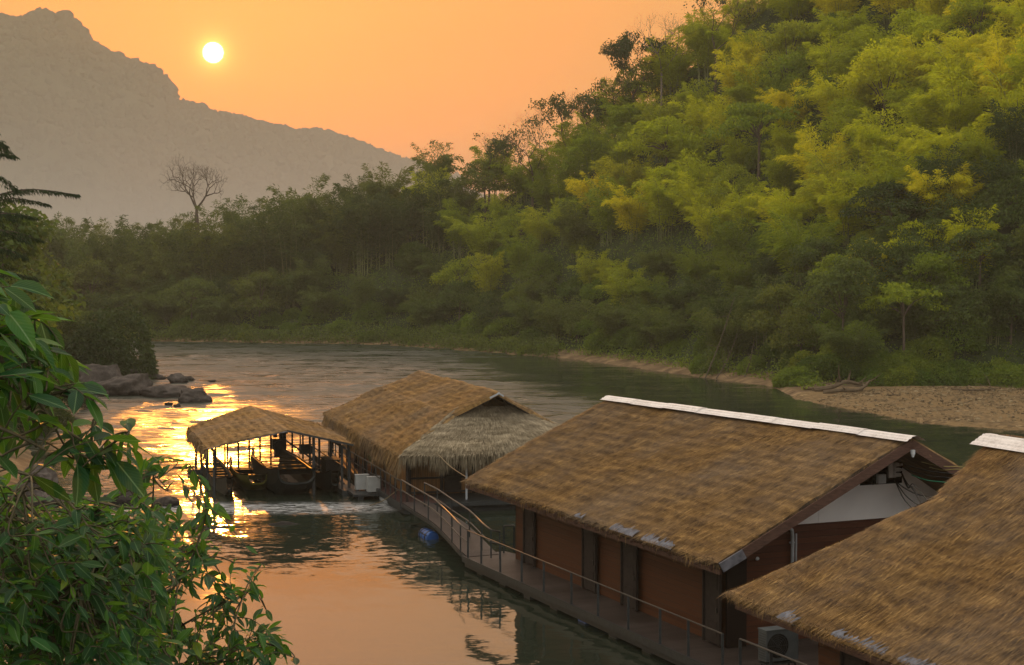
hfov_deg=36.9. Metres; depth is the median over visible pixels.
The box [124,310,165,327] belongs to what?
creeper covered shrub
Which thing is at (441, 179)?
bamboo plume
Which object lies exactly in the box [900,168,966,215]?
broadleaf tree
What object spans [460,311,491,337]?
creeper covered shrub
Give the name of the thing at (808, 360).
creeper covered shrub
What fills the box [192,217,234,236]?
bamboo clump
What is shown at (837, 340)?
bamboo clump
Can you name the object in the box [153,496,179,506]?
boulder
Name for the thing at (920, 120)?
bamboo clump
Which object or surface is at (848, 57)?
bamboo clump
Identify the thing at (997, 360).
creeper covered shrub
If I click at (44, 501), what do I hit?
boulder
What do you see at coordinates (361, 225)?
bamboo plume
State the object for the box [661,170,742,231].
bamboo clump
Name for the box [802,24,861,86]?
bamboo clump
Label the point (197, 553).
leafy shrub
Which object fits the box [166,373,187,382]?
boulder
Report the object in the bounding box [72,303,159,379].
bush
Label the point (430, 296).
bamboo clump
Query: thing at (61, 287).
bamboo clump
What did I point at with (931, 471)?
power cable
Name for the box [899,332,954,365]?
creeper covered shrub
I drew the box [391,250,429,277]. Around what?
bamboo clump
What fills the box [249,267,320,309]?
bamboo clump
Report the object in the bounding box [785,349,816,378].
creeper covered shrub
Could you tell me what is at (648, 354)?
undergrowth
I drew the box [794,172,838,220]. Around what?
bamboo clump
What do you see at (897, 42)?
broadleaf tree
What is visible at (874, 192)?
broadleaf tree
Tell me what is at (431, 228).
bamboo clump
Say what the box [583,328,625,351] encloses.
creeper covered shrub
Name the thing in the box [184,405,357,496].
boat shed
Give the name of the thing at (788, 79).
broadleaf tree
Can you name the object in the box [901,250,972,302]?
broadleaf tree
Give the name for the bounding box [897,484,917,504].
power cable
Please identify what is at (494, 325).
creeper covered shrub
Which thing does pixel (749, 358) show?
dead branch
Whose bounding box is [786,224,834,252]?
creeper covered shrub
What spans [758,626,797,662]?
air conditioner
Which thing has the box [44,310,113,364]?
bush
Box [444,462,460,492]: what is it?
door
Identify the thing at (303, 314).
creeper covered shrub
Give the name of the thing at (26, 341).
leafy shrub
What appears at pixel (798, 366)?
creeper covered shrub
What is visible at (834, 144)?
creeper covered shrub
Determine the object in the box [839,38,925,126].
broadleaf tree
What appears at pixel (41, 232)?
broadleaf tree
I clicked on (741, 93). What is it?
bamboo clump
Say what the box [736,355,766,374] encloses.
creeper covered shrub
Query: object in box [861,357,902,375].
creeper covered shrub
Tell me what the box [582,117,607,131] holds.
broadleaf tree
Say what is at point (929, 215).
bamboo clump
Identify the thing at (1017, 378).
creeper covered shrub
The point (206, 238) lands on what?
bamboo plume
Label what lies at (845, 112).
tree
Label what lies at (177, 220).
bamboo plume
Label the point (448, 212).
bamboo clump
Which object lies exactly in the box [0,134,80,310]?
feathery tree
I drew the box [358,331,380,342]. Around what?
creeper covered shrub
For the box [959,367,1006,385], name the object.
creeper covered shrub
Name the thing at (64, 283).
broadleaf tree
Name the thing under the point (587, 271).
bamboo clump
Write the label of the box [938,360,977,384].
creeper covered shrub
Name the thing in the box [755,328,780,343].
creeper covered shrub
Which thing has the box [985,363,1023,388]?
creeper covered shrub
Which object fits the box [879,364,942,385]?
creeper covered shrub
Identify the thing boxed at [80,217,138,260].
bamboo clump
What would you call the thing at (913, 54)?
bamboo clump
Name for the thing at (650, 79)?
broadleaf tree
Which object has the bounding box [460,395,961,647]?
raft house
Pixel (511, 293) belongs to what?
creeper covered shrub
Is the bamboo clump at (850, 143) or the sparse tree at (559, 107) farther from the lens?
the sparse tree at (559, 107)
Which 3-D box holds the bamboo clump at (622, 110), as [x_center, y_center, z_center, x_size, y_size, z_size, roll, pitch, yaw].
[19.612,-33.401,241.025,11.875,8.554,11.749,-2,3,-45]
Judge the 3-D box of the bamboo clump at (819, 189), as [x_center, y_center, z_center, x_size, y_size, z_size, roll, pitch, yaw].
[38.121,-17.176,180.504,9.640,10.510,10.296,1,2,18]
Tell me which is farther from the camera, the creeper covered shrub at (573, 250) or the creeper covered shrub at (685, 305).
the creeper covered shrub at (573, 250)
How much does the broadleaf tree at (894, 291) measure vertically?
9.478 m
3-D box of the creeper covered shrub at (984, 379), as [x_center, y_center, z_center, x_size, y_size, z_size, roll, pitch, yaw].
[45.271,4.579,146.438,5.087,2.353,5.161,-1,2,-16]
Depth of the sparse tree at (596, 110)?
245.09 m
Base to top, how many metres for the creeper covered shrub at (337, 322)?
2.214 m
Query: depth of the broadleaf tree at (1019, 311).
149.94 m
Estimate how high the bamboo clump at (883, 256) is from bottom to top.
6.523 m
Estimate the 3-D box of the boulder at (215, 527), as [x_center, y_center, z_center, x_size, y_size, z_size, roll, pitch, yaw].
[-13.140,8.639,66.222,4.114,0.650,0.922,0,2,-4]
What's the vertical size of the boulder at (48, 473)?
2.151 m
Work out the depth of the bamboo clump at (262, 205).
286.91 m
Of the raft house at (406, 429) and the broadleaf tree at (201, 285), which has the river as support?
the raft house at (406, 429)
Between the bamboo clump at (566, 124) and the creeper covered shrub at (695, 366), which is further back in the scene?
the bamboo clump at (566, 124)
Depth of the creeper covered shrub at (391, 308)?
251.39 m
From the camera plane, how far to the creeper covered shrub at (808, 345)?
154.20 m
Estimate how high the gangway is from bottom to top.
1.593 m
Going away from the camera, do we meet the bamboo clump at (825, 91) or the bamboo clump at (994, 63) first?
the bamboo clump at (994, 63)
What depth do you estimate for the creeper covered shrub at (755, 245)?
187.78 m
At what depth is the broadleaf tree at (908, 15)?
203.28 m
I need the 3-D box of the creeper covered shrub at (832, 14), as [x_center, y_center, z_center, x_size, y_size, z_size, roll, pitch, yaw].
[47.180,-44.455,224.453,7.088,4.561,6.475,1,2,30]
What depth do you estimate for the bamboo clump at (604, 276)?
213.25 m
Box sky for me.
[0,0,767,199]
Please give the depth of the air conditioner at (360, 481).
75.51 m
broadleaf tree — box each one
[0,200,86,324]
[0,269,82,333]
[3,207,74,321]
[29,225,67,257]
[34,245,67,275]
[151,277,225,327]
[229,270,290,326]
[428,255,482,292]
[449,157,520,220]
[494,207,542,242]
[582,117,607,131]
[604,53,679,101]
[611,114,704,184]
[644,45,683,89]
[701,101,800,185]
[701,163,765,211]
[742,281,817,338]
[749,47,815,96]
[754,19,825,72]
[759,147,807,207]
[766,305,825,351]
[783,234,845,300]
[791,69,842,130]
[791,249,879,329]
[807,252,854,297]
[838,180,931,237]
[839,23,895,52]
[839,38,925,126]
[842,232,905,291]
[856,281,951,360]
[866,32,927,99]
[870,226,957,279]
[883,218,956,280]
[885,4,946,47]
[890,0,930,12]
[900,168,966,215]
[901,12,955,55]
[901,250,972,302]
[906,283,992,346]
[909,218,975,260]
[936,227,1022,290]
[938,0,1013,40]
[942,0,1008,27]
[957,177,1023,249]
[976,274,1023,344]
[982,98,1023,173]
[989,171,1023,233]
[991,252,1023,286]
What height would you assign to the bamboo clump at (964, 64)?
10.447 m
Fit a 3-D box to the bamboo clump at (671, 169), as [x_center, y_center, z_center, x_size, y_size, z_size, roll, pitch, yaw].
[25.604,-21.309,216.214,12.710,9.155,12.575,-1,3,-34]
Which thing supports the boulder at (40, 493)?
in the river
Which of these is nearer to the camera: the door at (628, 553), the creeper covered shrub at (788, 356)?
the door at (628, 553)
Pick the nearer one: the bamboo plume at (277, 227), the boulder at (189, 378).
the boulder at (189, 378)
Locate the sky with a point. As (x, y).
(389, 75)
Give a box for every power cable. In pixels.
[895,481,910,506]
[896,482,931,497]
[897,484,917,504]
[901,473,921,503]
[903,476,927,499]
[905,464,956,474]
[905,469,949,477]
[911,474,945,482]
[922,462,961,466]
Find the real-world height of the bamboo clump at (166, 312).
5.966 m
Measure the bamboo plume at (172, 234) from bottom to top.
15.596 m
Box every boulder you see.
[8,483,46,505]
[19,463,58,490]
[43,495,63,503]
[78,363,121,381]
[96,373,152,395]
[104,488,138,503]
[139,384,191,397]
[149,373,165,379]
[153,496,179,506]
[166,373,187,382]
[175,525,241,528]
[178,387,212,402]
[184,376,194,379]
[267,521,297,524]
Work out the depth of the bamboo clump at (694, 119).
225.73 m
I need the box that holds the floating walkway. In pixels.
[328,441,442,513]
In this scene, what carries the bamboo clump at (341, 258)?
on the ground
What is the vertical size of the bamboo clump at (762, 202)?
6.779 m
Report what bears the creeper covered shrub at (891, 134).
on the ground
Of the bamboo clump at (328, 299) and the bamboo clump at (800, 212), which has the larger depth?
the bamboo clump at (328, 299)
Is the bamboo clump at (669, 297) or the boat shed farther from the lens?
the bamboo clump at (669, 297)
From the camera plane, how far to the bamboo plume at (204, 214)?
273.01 m
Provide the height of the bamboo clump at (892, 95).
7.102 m
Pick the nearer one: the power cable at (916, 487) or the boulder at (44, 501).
the power cable at (916, 487)
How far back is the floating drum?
63.24 m
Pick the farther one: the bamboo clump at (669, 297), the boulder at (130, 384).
the bamboo clump at (669, 297)
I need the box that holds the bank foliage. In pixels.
[72,318,800,376]
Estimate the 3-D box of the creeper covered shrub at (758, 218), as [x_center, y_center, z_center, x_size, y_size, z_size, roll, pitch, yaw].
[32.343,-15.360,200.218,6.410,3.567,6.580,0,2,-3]
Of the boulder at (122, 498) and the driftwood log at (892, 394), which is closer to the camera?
the boulder at (122, 498)
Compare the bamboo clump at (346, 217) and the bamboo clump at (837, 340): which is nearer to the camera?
the bamboo clump at (837, 340)
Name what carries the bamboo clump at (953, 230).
on the ground
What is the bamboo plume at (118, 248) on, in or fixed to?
on the ground
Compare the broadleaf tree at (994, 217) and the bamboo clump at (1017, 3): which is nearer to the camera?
the broadleaf tree at (994, 217)
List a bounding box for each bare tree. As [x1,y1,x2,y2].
[159,156,227,275]
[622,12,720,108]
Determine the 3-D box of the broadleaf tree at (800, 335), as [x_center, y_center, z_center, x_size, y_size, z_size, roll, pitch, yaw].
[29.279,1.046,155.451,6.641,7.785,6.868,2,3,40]
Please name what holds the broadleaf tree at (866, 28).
on the ground
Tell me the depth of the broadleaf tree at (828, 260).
162.71 m
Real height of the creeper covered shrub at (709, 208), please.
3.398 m
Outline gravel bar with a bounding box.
[792,385,1023,429]
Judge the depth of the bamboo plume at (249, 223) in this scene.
270.47 m
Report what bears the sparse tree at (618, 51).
on the ground
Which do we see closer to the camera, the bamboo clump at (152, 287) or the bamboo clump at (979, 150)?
the bamboo clump at (979, 150)
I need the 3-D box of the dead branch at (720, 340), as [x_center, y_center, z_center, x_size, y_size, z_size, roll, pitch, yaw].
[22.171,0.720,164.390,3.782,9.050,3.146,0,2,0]
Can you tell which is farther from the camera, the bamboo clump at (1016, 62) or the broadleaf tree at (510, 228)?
the broadleaf tree at (510, 228)
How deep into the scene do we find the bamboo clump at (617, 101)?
245.44 m
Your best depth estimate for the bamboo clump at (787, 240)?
173.05 m
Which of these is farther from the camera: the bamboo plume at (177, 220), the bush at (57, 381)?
the bamboo plume at (177, 220)
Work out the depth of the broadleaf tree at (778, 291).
159.35 m
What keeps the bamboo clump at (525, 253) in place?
on the ground
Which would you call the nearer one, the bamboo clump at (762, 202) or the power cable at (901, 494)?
the power cable at (901, 494)
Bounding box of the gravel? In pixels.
[817,385,1023,421]
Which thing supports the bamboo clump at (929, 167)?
on the ground
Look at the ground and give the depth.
217.30 m
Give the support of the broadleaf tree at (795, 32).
on the ground
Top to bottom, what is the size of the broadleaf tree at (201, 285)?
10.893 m
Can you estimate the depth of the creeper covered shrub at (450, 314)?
243.88 m
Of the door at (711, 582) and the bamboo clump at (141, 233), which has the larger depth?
the bamboo clump at (141, 233)
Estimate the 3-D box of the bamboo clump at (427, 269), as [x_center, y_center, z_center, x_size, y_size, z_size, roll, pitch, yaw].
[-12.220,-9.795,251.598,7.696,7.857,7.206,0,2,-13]
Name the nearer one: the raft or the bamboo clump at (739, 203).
the raft
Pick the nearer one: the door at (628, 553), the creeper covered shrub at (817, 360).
the door at (628, 553)
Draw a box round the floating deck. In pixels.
[462,525,817,664]
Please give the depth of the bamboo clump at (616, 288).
207.18 m
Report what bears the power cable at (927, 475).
attached to the raft house at (689, 512)
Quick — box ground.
[0,0,1023,549]
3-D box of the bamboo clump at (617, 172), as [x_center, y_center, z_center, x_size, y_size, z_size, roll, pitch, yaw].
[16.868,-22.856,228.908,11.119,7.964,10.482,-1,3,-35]
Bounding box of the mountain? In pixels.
[0,22,497,248]
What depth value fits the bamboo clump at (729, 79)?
224.33 m
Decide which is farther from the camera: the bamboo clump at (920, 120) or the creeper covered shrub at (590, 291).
the creeper covered shrub at (590, 291)
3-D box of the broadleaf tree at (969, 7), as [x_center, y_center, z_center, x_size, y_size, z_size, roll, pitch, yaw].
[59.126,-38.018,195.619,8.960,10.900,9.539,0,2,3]
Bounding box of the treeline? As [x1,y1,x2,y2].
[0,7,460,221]
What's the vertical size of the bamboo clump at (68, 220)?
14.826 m
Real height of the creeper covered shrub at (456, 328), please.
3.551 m
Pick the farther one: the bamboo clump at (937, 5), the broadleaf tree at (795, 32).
the broadleaf tree at (795, 32)
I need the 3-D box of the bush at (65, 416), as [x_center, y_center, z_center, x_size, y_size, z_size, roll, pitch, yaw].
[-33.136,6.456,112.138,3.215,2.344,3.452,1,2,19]
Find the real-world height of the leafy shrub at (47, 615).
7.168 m
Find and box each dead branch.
[704,297,734,378]
[716,330,741,378]
[744,338,754,376]
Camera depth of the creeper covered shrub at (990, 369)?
145.63 m
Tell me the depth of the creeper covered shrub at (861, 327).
148.53 m
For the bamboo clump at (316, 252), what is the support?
on the ground
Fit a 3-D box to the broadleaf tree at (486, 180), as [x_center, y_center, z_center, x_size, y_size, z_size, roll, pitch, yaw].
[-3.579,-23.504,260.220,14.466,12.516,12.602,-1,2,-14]
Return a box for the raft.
[346,488,378,499]
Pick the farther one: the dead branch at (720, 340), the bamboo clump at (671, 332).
the bamboo clump at (671, 332)
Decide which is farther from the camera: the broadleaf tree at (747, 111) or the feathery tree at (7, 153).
the broadleaf tree at (747, 111)
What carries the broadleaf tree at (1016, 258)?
on the ground
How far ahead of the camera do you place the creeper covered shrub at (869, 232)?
167.98 m
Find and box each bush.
[0,356,54,433]
[17,353,84,407]
[39,321,134,375]
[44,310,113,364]
[53,407,75,425]
[63,394,95,408]
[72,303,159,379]
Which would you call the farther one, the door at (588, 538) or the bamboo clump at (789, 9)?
the bamboo clump at (789, 9)
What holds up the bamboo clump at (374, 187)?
on the ground
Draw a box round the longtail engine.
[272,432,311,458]
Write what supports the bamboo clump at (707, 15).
on the ground
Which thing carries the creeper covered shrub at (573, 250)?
on the ground
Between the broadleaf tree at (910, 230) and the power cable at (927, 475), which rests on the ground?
the broadleaf tree at (910, 230)
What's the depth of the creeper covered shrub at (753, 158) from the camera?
210.50 m
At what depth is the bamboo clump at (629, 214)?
216.80 m
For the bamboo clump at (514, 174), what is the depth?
257.41 m
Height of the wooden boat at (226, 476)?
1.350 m
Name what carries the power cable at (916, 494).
attached to the raft house at (689, 512)
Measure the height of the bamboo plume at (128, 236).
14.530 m
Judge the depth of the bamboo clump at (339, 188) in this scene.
278.12 m
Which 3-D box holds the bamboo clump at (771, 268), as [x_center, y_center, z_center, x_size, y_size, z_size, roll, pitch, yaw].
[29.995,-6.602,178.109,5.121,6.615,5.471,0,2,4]
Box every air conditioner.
[354,474,368,490]
[366,476,379,492]
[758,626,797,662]
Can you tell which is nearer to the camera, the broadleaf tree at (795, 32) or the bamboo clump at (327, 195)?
the broadleaf tree at (795, 32)
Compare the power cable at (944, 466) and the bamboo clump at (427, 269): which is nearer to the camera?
the power cable at (944, 466)
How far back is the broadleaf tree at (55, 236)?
277.72 m
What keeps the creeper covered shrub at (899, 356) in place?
on the ground
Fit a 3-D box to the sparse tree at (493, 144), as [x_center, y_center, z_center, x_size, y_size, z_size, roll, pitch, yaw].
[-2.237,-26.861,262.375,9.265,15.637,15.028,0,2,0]
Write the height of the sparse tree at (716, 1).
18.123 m
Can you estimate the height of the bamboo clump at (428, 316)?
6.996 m
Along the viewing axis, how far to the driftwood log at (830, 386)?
139.75 m
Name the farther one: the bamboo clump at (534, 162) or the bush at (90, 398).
the bamboo clump at (534, 162)
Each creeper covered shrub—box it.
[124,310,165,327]
[167,316,201,335]
[237,296,265,316]
[297,305,328,323]
[323,319,356,331]
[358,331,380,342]
[384,295,409,312]
[405,314,418,322]
[429,299,455,318]
[452,314,483,335]
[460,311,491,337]
[482,315,521,335]
[500,288,518,301]
[549,196,586,220]
[569,233,598,253]
[579,277,613,299]
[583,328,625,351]
[609,326,636,348]
[684,291,717,315]
[684,315,702,330]
[687,64,714,77]
[689,353,721,374]
[699,203,720,221]
[734,204,771,225]
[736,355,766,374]
[743,143,782,170]
[746,229,778,252]
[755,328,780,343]
[759,335,810,358]
[771,364,828,387]
[778,344,816,368]
[784,364,835,382]
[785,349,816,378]
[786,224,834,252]
[795,354,860,379]
[804,316,854,348]
[811,12,851,44]
[811,352,858,379]
[815,342,869,368]
[818,139,854,150]
[835,320,885,356]
[849,229,888,245]
[854,366,907,386]
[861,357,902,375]
[879,363,917,385]
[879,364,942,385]
[881,126,904,148]
[883,349,923,368]
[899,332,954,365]
[904,354,935,373]
[914,359,959,383]
[923,366,950,384]
[927,372,971,385]
[934,113,992,134]
[936,359,972,385]
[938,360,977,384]
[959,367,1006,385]
[971,362,1012,385]
[971,371,1007,385]
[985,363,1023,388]
[987,355,1020,385]
[1013,368,1023,385]
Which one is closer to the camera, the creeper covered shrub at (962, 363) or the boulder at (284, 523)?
the boulder at (284, 523)
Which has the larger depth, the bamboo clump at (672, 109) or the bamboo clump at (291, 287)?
the bamboo clump at (291, 287)
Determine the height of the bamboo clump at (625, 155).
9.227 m
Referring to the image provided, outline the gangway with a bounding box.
[401,479,499,557]
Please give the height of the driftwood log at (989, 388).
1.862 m
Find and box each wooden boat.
[203,458,232,494]
[228,456,267,489]
[251,447,315,493]
[298,454,339,491]
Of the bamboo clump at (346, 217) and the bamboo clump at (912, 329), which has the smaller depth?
the bamboo clump at (912, 329)
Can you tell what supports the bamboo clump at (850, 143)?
on the ground
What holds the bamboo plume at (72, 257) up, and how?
on the ground
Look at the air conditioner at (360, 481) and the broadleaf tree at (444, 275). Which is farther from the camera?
the broadleaf tree at (444, 275)
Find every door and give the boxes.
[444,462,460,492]
[523,503,535,566]
[581,522,596,593]
[620,536,637,610]
[702,563,721,646]
[839,642,868,664]
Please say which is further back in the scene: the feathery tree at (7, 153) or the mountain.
the mountain
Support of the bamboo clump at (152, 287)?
on the ground
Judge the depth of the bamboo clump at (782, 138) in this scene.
204.04 m
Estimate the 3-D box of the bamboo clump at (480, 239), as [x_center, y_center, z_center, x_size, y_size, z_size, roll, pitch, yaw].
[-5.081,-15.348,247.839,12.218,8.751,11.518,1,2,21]
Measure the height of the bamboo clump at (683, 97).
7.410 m
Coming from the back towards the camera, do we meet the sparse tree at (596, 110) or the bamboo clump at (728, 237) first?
the sparse tree at (596, 110)
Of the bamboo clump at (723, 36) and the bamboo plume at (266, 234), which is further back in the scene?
the bamboo plume at (266, 234)
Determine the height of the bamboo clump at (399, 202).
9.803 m
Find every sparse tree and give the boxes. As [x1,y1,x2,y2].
[472,130,523,213]
[485,103,559,209]
[525,88,601,146]
[563,89,611,165]
[590,73,655,138]
[598,29,678,111]
[671,0,780,95]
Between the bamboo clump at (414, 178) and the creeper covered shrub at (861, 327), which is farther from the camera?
the bamboo clump at (414, 178)
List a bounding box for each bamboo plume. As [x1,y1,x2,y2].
[61,229,99,306]
[70,214,130,294]
[108,225,148,276]
[119,220,168,280]
[147,213,197,265]
[162,209,218,277]
[181,219,219,280]
[183,214,247,280]
[195,199,255,276]
[217,193,278,283]
[232,205,288,272]
[265,200,327,279]
[266,173,329,266]
[344,199,378,280]
[351,183,401,269]
[371,185,427,247]
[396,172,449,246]
[416,155,474,249]
[451,163,485,216]
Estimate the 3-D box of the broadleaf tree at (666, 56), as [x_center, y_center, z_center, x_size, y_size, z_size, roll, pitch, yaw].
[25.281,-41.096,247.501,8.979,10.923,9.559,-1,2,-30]
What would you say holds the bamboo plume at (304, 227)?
on the ground
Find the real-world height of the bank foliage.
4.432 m
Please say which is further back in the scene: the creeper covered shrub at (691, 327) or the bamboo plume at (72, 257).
the bamboo plume at (72, 257)
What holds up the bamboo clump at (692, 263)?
on the ground
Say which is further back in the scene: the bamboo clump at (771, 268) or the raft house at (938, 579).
the bamboo clump at (771, 268)
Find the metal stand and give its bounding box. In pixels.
[758,660,795,664]
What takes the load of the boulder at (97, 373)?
on the ground
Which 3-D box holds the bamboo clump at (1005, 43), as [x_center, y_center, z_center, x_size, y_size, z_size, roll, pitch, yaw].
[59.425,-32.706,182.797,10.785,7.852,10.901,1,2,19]
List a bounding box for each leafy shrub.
[0,269,155,505]
[0,464,194,664]
[55,455,299,664]
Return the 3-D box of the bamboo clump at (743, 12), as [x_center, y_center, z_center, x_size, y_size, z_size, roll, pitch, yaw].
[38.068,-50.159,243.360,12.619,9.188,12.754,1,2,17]
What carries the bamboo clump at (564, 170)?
on the ground
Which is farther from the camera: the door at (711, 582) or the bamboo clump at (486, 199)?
the bamboo clump at (486, 199)
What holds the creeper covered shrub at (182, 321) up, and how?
on the ground
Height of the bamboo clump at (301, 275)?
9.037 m
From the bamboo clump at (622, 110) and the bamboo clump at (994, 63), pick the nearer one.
the bamboo clump at (994, 63)
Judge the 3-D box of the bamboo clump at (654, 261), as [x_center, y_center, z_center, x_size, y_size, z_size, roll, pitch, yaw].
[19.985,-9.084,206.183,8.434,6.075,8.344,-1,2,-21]
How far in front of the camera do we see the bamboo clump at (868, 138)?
181.21 m
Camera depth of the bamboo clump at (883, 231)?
160.04 m
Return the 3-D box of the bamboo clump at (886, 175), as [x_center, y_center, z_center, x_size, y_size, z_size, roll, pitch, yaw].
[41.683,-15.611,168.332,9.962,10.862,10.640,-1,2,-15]
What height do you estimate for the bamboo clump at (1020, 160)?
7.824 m
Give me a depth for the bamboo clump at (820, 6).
230.41 m
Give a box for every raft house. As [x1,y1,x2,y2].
[320,370,561,511]
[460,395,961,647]
[716,433,1023,664]
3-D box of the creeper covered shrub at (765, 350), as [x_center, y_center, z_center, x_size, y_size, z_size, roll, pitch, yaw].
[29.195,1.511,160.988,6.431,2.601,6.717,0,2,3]
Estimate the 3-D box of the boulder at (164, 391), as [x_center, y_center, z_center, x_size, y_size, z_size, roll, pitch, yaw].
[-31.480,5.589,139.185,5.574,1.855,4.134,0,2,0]
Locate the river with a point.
(346, 579)
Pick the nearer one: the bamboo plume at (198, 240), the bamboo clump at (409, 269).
the bamboo clump at (409, 269)
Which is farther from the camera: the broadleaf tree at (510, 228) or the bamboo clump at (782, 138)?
the broadleaf tree at (510, 228)
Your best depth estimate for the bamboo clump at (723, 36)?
234.95 m
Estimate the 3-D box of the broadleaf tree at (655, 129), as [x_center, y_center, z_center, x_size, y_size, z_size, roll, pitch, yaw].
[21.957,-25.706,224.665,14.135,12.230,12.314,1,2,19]
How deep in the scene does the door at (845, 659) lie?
33.10 m
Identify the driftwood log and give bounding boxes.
[812,365,865,391]
[823,374,879,393]
[878,385,900,395]
[951,375,997,390]
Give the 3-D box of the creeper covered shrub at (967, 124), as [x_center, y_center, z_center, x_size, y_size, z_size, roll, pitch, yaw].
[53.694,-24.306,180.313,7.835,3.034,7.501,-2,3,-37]
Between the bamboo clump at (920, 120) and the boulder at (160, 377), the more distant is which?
the bamboo clump at (920, 120)
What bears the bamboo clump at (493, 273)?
on the ground
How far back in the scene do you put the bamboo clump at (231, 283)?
260.61 m
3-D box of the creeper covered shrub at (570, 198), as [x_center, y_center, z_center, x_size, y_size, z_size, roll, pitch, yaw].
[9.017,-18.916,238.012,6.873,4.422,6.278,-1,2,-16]
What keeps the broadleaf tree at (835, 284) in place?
on the ground
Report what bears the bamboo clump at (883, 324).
on the ground
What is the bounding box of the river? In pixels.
[4,341,1023,664]
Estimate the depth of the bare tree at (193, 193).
284.10 m
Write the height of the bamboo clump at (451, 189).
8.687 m
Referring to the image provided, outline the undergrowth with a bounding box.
[74,0,1023,389]
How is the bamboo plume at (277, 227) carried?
on the ground
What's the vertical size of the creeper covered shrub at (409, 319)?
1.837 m
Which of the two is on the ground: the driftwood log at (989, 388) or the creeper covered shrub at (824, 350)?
the creeper covered shrub at (824, 350)
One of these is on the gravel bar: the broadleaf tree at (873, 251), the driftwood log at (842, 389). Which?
the driftwood log at (842, 389)
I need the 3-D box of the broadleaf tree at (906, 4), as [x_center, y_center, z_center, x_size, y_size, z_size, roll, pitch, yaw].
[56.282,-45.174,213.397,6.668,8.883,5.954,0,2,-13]
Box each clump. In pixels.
[22,257,73,327]
[38,211,90,260]
[47,227,98,270]
[48,232,99,263]
[52,271,81,299]
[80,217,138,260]
[99,218,158,262]
[118,232,173,290]
[134,274,198,303]
[138,221,181,261]
[143,292,192,324]
[179,270,233,299]
[182,225,226,244]
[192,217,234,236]
[211,196,266,262]
[227,274,288,312]
[242,233,294,274]
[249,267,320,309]
[254,198,288,233]
[261,231,308,277]
[269,192,317,240]
[280,186,342,249]
[281,234,332,275]
[286,253,343,294]
[294,284,346,321]
[309,211,371,274]
[313,203,363,268]
[315,189,369,221]
[329,186,394,275]
[331,171,373,207]
[356,161,416,208]
[373,206,413,266]
[375,283,419,313]
[390,192,429,242]
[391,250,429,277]
[397,292,455,333]
[401,166,453,217]
[401,282,439,315]
[410,139,464,194]
[414,250,459,293]
[417,201,454,255]
[433,198,485,258]
[441,175,485,216]
[443,210,517,264]
[466,250,507,302]
[469,140,515,201]
[476,194,493,205]
[480,192,523,243]
[489,156,548,202]
[497,232,547,287]
[515,205,559,248]
[519,169,570,212]
[525,141,563,192]
[539,140,591,204]
[541,116,591,159]
[544,196,586,248]
[547,200,598,258]
[550,118,601,179]
[563,170,611,216]
[565,246,609,285]
[567,110,626,179]
[581,295,662,340]
[584,174,638,246]
[589,153,662,197]
[590,255,636,292]
[591,77,642,135]
[593,260,653,306]
[594,122,642,171]
[600,95,660,135]
[600,180,662,241]
[628,271,673,307]
[630,85,690,144]
[631,164,694,239]
[631,244,686,283]
[638,27,698,98]
[639,124,690,164]
[641,307,691,349]
[649,147,736,193]
[650,279,706,319]
[658,120,718,175]
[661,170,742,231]
[667,93,733,141]
[668,245,724,289]
[674,9,738,85]
[674,77,722,111]
[676,7,751,39]
[683,189,740,248]
[690,291,739,354]
[690,304,761,361]
[697,94,739,156]
[706,24,766,67]
[707,215,755,270]
[707,243,761,299]
[709,47,765,104]
[711,0,771,34]
[716,129,769,177]
[720,181,770,238]
[721,64,793,130]
[724,24,767,75]
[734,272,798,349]
[744,186,816,230]
[748,247,785,289]
[750,209,846,284]
[751,20,820,57]
[754,79,814,133]
[760,112,813,168]
[762,189,815,243]
[766,0,814,21]
[772,120,854,185]
[793,69,887,134]
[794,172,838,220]
[796,141,875,227]
[802,0,861,18]
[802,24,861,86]
[806,4,890,53]
[810,318,890,367]
[813,0,835,14]
[813,171,872,245]
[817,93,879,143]
[825,31,918,101]
[835,296,909,339]
[836,143,935,228]
[838,112,889,165]
[841,101,913,172]
[847,237,896,293]
[860,276,901,311]
[861,206,954,265]
[868,0,912,23]
[868,271,938,309]
[873,154,958,177]
[877,300,946,348]
[881,77,938,132]
[882,126,968,166]
[885,87,980,139]
[892,268,968,310]
[896,31,951,92]
[896,161,994,221]
[909,116,1002,177]
[910,0,953,40]
[910,59,999,135]
[910,209,978,242]
[913,27,989,98]
[914,139,978,193]
[932,20,1022,83]
[934,204,999,289]
[935,191,1000,228]
[952,127,1015,193]
[966,29,1023,123]
[967,22,1023,86]
[975,64,1023,163]
[984,0,1023,37]
[991,1,1023,41]
[996,36,1023,98]
[1010,159,1023,209]
[1013,284,1023,329]
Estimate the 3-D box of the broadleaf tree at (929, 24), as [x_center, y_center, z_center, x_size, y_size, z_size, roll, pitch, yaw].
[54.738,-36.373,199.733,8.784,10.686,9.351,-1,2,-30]
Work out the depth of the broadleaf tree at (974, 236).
152.31 m
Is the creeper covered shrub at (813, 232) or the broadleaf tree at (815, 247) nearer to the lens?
the broadleaf tree at (815, 247)
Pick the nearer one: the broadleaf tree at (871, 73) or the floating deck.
the floating deck
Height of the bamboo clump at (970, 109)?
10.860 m
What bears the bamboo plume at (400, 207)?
on the ground
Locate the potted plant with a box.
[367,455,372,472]
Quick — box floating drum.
[418,528,438,539]

